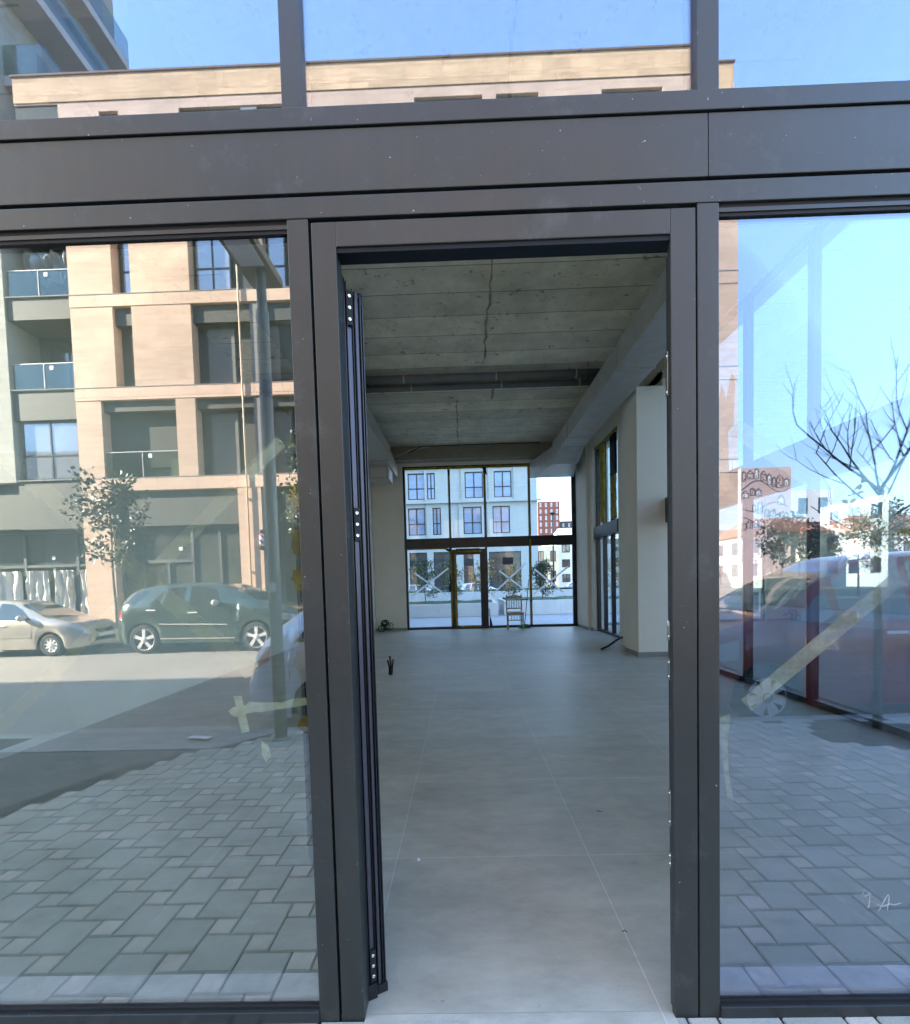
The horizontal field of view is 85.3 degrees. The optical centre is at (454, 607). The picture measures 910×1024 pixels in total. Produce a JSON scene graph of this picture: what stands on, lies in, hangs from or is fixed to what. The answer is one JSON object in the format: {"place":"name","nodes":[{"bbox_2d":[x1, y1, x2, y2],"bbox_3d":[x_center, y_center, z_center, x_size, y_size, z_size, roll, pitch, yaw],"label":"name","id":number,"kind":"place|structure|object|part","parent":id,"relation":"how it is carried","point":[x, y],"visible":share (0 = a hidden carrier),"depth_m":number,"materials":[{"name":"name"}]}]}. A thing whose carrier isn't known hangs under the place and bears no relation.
{"place":"outdoors","nodes":[
{"label":"outdoors","id":0,"kind":"place"},
{"bbox_2d":[0,626,909,1021],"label":"floor","id":1,"kind":"structure","parent":0,"point":[524,778],"depth_m":2.83,"materials":[{"name":"grey concrete"}]},
{"bbox_2d":[378,620,393,631],"bbox_3d":[-2.148,0.582,15.333,0.483,0.380,0.124,-2,3,1],"label":"cable coil","id":2,"kind":"object","parent":1,"relation":"on","point":[384,625],"visible":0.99,"depth_m":15.29,"materials":[{"name":"black rubber"}]},
{"bbox_2d":[387,656,393,674],"bbox_3d":[-1.029,0.932,7.899,0.119,0.308,0.044,-2,3,-5],"label":"conduit stub","id":3,"kind":"object","parent":1,"relation":"on","point":[390,665],"visible":1,"depth_m":7.89,"materials":[{"name":"black plastic"}]},
{"bbox_2d":[506,594,523,629],"bbox_3d":[1.818,0.144,15.014,0.510,1.050,0.465,-2,3,1],"label":"wooden chair","id":4,"kind":"object","parent":1,"relation":"on","point":[519,613],"visible":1,"depth_m":15.18,"materials":[{"name":"brown wood"}]},
{"bbox_2d":[519,579,529,627],"bbox_3d":[2.143,-0.117,15.325,0.392,1.523,0.332,-2,3,1],"label":"broom","id":5,"kind":"object","parent":1,"relation":"on","point":[525,626],"visible":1,"depth_m":15.28,"materials":[{"name":"plastic"}]},
{"bbox_2d":[601,636,622,649],"bbox_3d":[3.441,0.741,10.590,0.125,0.194,1.440,0,3,37],"label":"loose conduit","id":6,"kind":"object","parent":1,"relation":"on","point":[614,641],"visible":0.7,"depth_m":10.39,"materials":[{"name":"black plastic"}]},
{"bbox_2d":[410,611,572,626],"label":"pavement","id":7,"kind":"structure","parent":0,"point":[500,619],"depth_m":18.76,"materials":[{"name":"grey concrete"}]},
{"bbox_2d":[409,584,433,590],"bbox_3d":[-2.583,-1.040,38.041,3.982,1.465,1.967,-2,3,1],"label":"parked car","id":8,"kind":"object","parent":7,"relation":"on","point":[412,587],"visible":0.11,"depth_m":37.39,"materials":[{"name":"beige paint"}]},
{"bbox_3d":[-3.234,-1.436,37.376,0.500,0.415,0.231,-2,3,1],"label":"side window","id":9,"kind":"part","parent":8,"relation":"part of","materials":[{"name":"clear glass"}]},
{"bbox_2d":[409,599,497,617],"bbox_3d":[-6.856,0.184,23.000,17.480,0.681,3.300,-2,3,1],"label":"planter bed","id":10,"kind":"object","parent":7,"relation":"on","point":[431,609],"visible":0.27,"depth_m":21.25,"materials":[{"name":"white concrete"}]},
{"bbox_2d":[408,556,439,603],"bbox_3d":[-1.496,-1.225,22.413,1.777,2.166,1.229,-3,3,-25],"label":"shrub","id":11,"kind":"object","parent":10,"relation":"on","point":[420,567],"visible":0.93,"depth_m":22.28,"materials":[{"name":"green plant"}]},
{"bbox_2d":[435,559,466,595],"bbox_3d":[-0.291,-1.164,22.259,1.485,1.993,1.250,-1,3,19],"label":"shrub","id":12,"kind":"object","parent":10,"relation":"on","point":[444,566],"visible":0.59,"depth_m":22.30,"materials":[{"name":"green plant"}]},
{"bbox_2d":[469,558,496,596],"bbox_3d":[1.279,-1.202,22.311,1.302,1.979,1.337,-2,3,1],"label":"shrub","id":13,"kind":"object","parent":10,"relation":"on","point":[478,584],"visible":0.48,"depth_m":22.20,"materials":[{"name":"green plant"}]},
{"bbox_2d":[405,467,540,589],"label":"office building","id":14,"kind":"structure","parent":7,"relation":"on","point":[427,514],"depth_m":42.71,"materials":[{"name":"white paint"}]},
{"bbox_2d":[408,473,424,499],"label":"window","id":15,"kind":"structure","parent":14,"relation":"in","point":[416,491],"depth_m":42.76,"materials":[{"name":"blue glass"}]},
{"bbox_2d":[408,508,425,535],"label":"window","id":16,"kind":"structure","parent":14,"relation":"in","point":[416,517],"depth_m":42.91,"materials":[{"name":"blue glass"}]},
{"bbox_2d":[409,553,427,586],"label":"shop window","id":17,"kind":"structure","parent":14,"relation":"in","point":[421,556],"depth_m":43.07,"materials":[{"name":"grey glass"}]},
{"bbox_2d":[427,473,434,498],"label":"window","id":18,"kind":"structure","parent":14,"relation":"in","point":[430,476],"depth_m":42.73,"materials":[{"name":"blue glass"}]},
{"bbox_2d":[432,508,440,534],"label":"window","id":19,"kind":"structure","parent":14,"relation":"in","point":[436,511],"depth_m":42.86,"materials":[{"name":"blue glass"}]},
{"bbox_2d":[433,552,449,589],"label":"shop window","id":20,"kind":"structure","parent":14,"relation":"in","point":[438,556],"depth_m":43.05,"materials":[{"name":"grey glass"}]},
{"bbox_2d":[463,554,473,583],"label":"shop window","id":21,"kind":"structure","parent":14,"relation":"in","point":[468,559],"depth_m":43.02,"materials":[{"name":"grey glass"}]},
{"bbox_2d":[463,507,481,533],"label":"window","id":22,"kind":"structure","parent":14,"relation":"in","point":[472,516],"depth_m":42.82,"materials":[{"name":"blue glass"}]},
{"bbox_2d":[464,472,482,497],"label":"window","id":23,"kind":"structure","parent":14,"relation":"in","point":[473,480],"depth_m":42.68,"materials":[{"name":"blue glass"}]},
{"bbox_2d":[492,506,509,532],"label":"window","id":24,"kind":"structure","parent":14,"relation":"in","point":[501,514],"depth_m":42.78,"materials":[{"name":"blue glass"}]},
{"bbox_2d":[494,471,511,496],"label":"window","id":25,"kind":"structure","parent":14,"relation":"in","point":[502,479],"depth_m":42.63,"materials":[{"name":"blue glass"}]},
{"bbox_2d":[489,551,521,588],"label":"shop window","id":26,"kind":"structure","parent":14,"relation":"in","point":[498,565],"depth_m":42.97,"materials":[{"name":"grey glass"}]},
{"bbox_2d":[459,583,496,589],"bbox_3d":[2.115,-1.163,37.959,3.982,1.465,1.967,-2,3,1],"label":"parked car","id":27,"kind":"object","parent":7,"relation":"on","point":[467,586],"visible":0.12,"depth_m":37.29,"materials":[{"name":"silver metal"}]},
{"bbox_2d":[409,586,572,601],"bbox_3d":[-1.483,-0.508,30.288,28.000,1.081,5.500,-2,3,1],"label":"planter bed","id":28,"kind":"object","parent":7,"relation":"on","point":[470,594],"visible":0.11,"depth_m":27.50,"materials":[{"name":"white concrete"}]},
{"bbox_2d":[497,596,572,614],"bbox_3d":[7.281,-0.240,23.350,10.250,0.730,4.100,-2,3,1],"label":"planter bed","id":29,"kind":"object","parent":7,"relation":"on","point":[555,605],"visible":0.32,"depth_m":21.37,"materials":[{"name":"white concrete"}]},
{"bbox_2d":[494,564,521,598],"bbox_3d":[2.372,-1.085,22.354,1.328,1.683,1.347,-2,3,1],"label":"shrub","id":30,"kind":"object","parent":29,"relation":"on","point":[508,572],"visible":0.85,"depth_m":22.18,"materials":[{"name":"green plant"}]},
{"bbox_2d":[528,558,554,598],"bbox_3d":[3.856,-1.267,22.285,1.215,1.972,1.445,-3,3,-20],"label":"shrub","id":31,"kind":"object","parent":29,"relation":"on","point":[542,568],"visible":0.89,"depth_m":22.16,"materials":[{"name":"green plant"}]},
{"bbox_2d":[550,512,555,589],"bbox_3d":[5.948,-2.929,29.801,0.400,5.560,0.390,-2,3,1],"label":"street lamp","id":32,"kind":"object","parent":7,"relation":"on","point":[552,513],"visible":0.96,"depth_m":29.71,"materials":[{"name":"black metal"}]},
{"bbox_2d":[538,545,559,587],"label":"concrete house","id":33,"kind":"structure","parent":0,"point":[544,552],"depth_m":69.52,"materials":[{"name":"beige paint"}]},
{"bbox_2d":[538,551,543,561],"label":"window","id":34,"kind":"structure","parent":33,"relation":"in","point":[540,553],"depth_m":69.51,"materials":[{"name":"grey glass"}]},
{"bbox_2d":[550,551,555,561],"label":"window","id":35,"kind":"structure","parent":33,"relation":"in","point":[551,552],"depth_m":69.47,"materials":[{"name":"glass"}]},
{"bbox_2d":[537,477,570,520],"label":"sky","id":36,"kind":"structure","parent":0,"point":[549,489],"materials":[{"name":"white"}]},
{"bbox_2d":[320,1016,909,1023],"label":"pavement","id":37,"kind":"structure","parent":0,"point":[881,1020],"depth_m":1.59,"materials":[{"name":"grey stone"}]},
{"bbox_2d":[688,1017,878,1023],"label":"pavement inlay","id":38,"kind":"object","parent":37,"relation":"on","point":[860,1020],"visible":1,"depth_m":1.59,"materials":[{"name":"grey stone"}]},
{"label":"ground","id":39,"kind":"structure","parent":0,"visible":0},
{"bbox_2d":[0,0,909,1023],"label":"shop building","id":40,"kind":"structure","parent":39,"relation":"on","point":[156,544],"depth_m":1.70,"materials":[{"name":"paint"}]},
{"bbox_2d":[18,0,397,483],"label":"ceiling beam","id":41,"kind":"structure","parent":40,"relation":"attached to","point":[114,57],"depth_m":3.28,"materials":[{"name":"grey concrete"}]},
{"bbox_2d":[234,696,248,732],"bbox_3d":[-0.698,0.351,1.616,0.046,0.123,0.001,-2,3,1],"label":"torn tape","id":42,"kind":"object","parent":40,"relation":"attached to","point":[243,723],"visible":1,"depth_m":1.62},
{"bbox_2d":[244,438,284,477],"bbox_3d":[-0.607,-0.474,1.572,0.136,0.126,0.001,-2,3,1],"label":"torn tape","id":43,"kind":"object","parent":40,"relation":"attached to","point":[274,448],"visible":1,"depth_m":1.57,"materials":[{"name":"beige plastic"}]},
{"bbox_2d":[262,741,270,761],"bbox_3d":[-0.618,0.472,1.617,0.032,0.073,0.001,-2,3,1],"label":"torn tape","id":44,"kind":"object","parent":40,"relation":"attached to","point":[266,753],"visible":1,"depth_m":1.62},
{"bbox_2d":[229,698,306,717],"bbox_3d":[-0.611,0.328,1.610,0.260,0.061,0.001,-2,3,1],"label":"torn tape","id":45,"kind":"object","parent":40,"relation":"attached to","point":[245,709],"visible":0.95,"depth_m":1.61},
{"bbox_2d":[289,277,387,1000],"bbox_3d":[-0.537,0.140,2.111,0.074,2.450,1.018,-3,3,-28],"label":"door leaf","id":46,"kind":"structure","parent":40,"relation":"in","point":[353,306],"depth_m":1.68,"materials":[{"name":"black metal"}]},
{"bbox_2d":[0,0,836,446],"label":"ceiling","id":47,"kind":"structure","parent":40,"relation":"attached to","point":[574,312],"depth_m":4.20,"materials":[{"name":"concrete"}]},
{"bbox_2d":[394,445,432,456],"bbox_3d":[-1.239,-4.669,14.765,1.170,0.344,0.155,-2,3,1],"label":"ceiling cable","id":48,"kind":"object","parent":47,"relation":"hanging from","point":[410,450],"visible":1,"depth_m":14.73,"materials":[{"name":"black rubber"}]},
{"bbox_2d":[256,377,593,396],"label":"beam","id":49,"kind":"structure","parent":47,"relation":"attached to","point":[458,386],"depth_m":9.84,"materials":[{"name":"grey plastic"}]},
{"bbox_2d":[250,365,600,388],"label":"ceiling beam","id":50,"kind":"structure","parent":47,"relation":"attached to","point":[458,377],"depth_m":9.59,"materials":[{"name":"grey concrete"}]},
{"bbox_2d":[409,442,539,452],"bbox_3d":[0.581,-4.757,14.720,3.908,0.237,0.069,-2,3,-1],"label":"ceiling cable","id":51,"kind":"object","parent":47,"relation":"attached to","point":[474,444],"visible":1,"depth_m":14.72,"materials":[{"name":"black rubber"}]},
{"bbox_2d":[530,0,909,477],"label":"ceiling beam","id":52,"kind":"structure","parent":47,"relation":"hanging from","point":[854,41],"depth_m":4.84,"materials":[{"name":"grey concrete"}]},
{"bbox_2d":[412,568,448,596],"bbox_3d":[-0.783,-0.780,15.595,1.199,0.900,0.001,-2,3,1],"label":"tape cross","id":53,"kind":"object","parent":40,"relation":"attached to","point":[428,583],"visible":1,"depth_m":15.60,"materials":[{"name":"white plastic"}]},
{"bbox_2d":[502,557,512,564],"bbox_3d":[1.660,-1.450,15.517,0.335,0.224,0.008,-2,3,1],"label":"notice sheet","id":54,"kind":"object","parent":40,"relation":"attached to","point":[507,560],"visible":1,"depth_m":15.51,"materials":[{"name":"black paper"}]},
{"bbox_2d":[492,563,526,594],"bbox_3d":[1.710,-0.885,15.550,1.112,0.977,0.001,-2,3,1],"label":"tape cross","id":55,"kind":"object","parent":40,"relation":"attached to","point":[510,577],"visible":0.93,"depth_m":15.55,"materials":[{"name":"white plastic"}]},
{"bbox_2d":[533,566,567,594],"bbox_3d":[3.012,-0.835,15.531,1.110,0.870,0.001,-2,3,1],"label":"tape cross","id":56,"kind":"object","parent":40,"relation":"attached to","point":[549,581],"visible":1,"depth_m":15.53,"materials":[{"name":"white plastic"}]},
{"bbox_2d":[719,373,734,496],"bbox_3d":[0.850,-0.537,1.545,0.050,0.380,0.001,-2,3,1],"label":"torn tape","id":57,"kind":"object","parent":40,"relation":"attached to","point":[726,415],"visible":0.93,"depth_m":1.54,"materials":[{"name":"beige plastic"}]},
{"bbox_2d":[720,713,733,801],"bbox_3d":[0.876,0.486,1.594,0.046,0.290,0.001,-2,3,1],"label":"torn tape","id":58,"kind":"object","parent":40,"relation":"attached to","point":[724,723],"visible":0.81,"depth_m":1.59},
{"bbox_2d":[741,559,909,710],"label":"tape strip","id":59,"kind":"object","parent":40,"relation":"attached to","point":[803,657],"visible":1,"depth_m":1.57,"materials":[{"name":"beige plastic"}]},
{"bbox_2d":[862,890,899,910],"bbox_3d":[1.377,0.947,1.595,0.124,0.074,0.002,-2,3,1],"label":"chalk scribble","id":60,"kind":"object","parent":40,"relation":"attached to","point":[883,901],"visible":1,"depth_m":1.59,"materials":[{"name":"white"}]},
{"bbox_2d":[537,501,559,534],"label":"brick tower","id":61,"kind":"structure","parent":39,"relation":"on","point":[544,516],"depth_m":197.92,"materials":[{"name":"red brick"}]},
{"bbox_2d":[547,528,571,586],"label":"cream house","id":62,"kind":"structure","parent":39,"relation":"on","point":[565,561],"depth_m":71.56,"materials":[{"name":"beige paint"}]},
{"bbox_2d":[562,574,569,581],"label":"window","id":63,"kind":"structure","parent":62,"relation":"in","point":[565,577],"depth_m":71.57,"materials":[{"name":"glass"}]},
{"bbox_2d":[562,559,569,566],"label":"window","id":64,"kind":"structure","parent":62,"relation":"in","point":[565,562],"depth_m":71.47,"materials":[{"name":"grey glass"}]},
{"bbox_2d":[562,545,569,552],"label":"window","id":65,"kind":"structure","parent":62,"relation":"in","point":[565,548],"depth_m":71.38,"materials":[{"name":"glass"}]},
{"bbox_2d":[560,521,571,527],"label":"dark tower","id":66,"kind":"structure","parent":39,"relation":"on","point":[565,524],"depth_m":212.79,"materials":[{"name":"grey concrete"}]}
]}

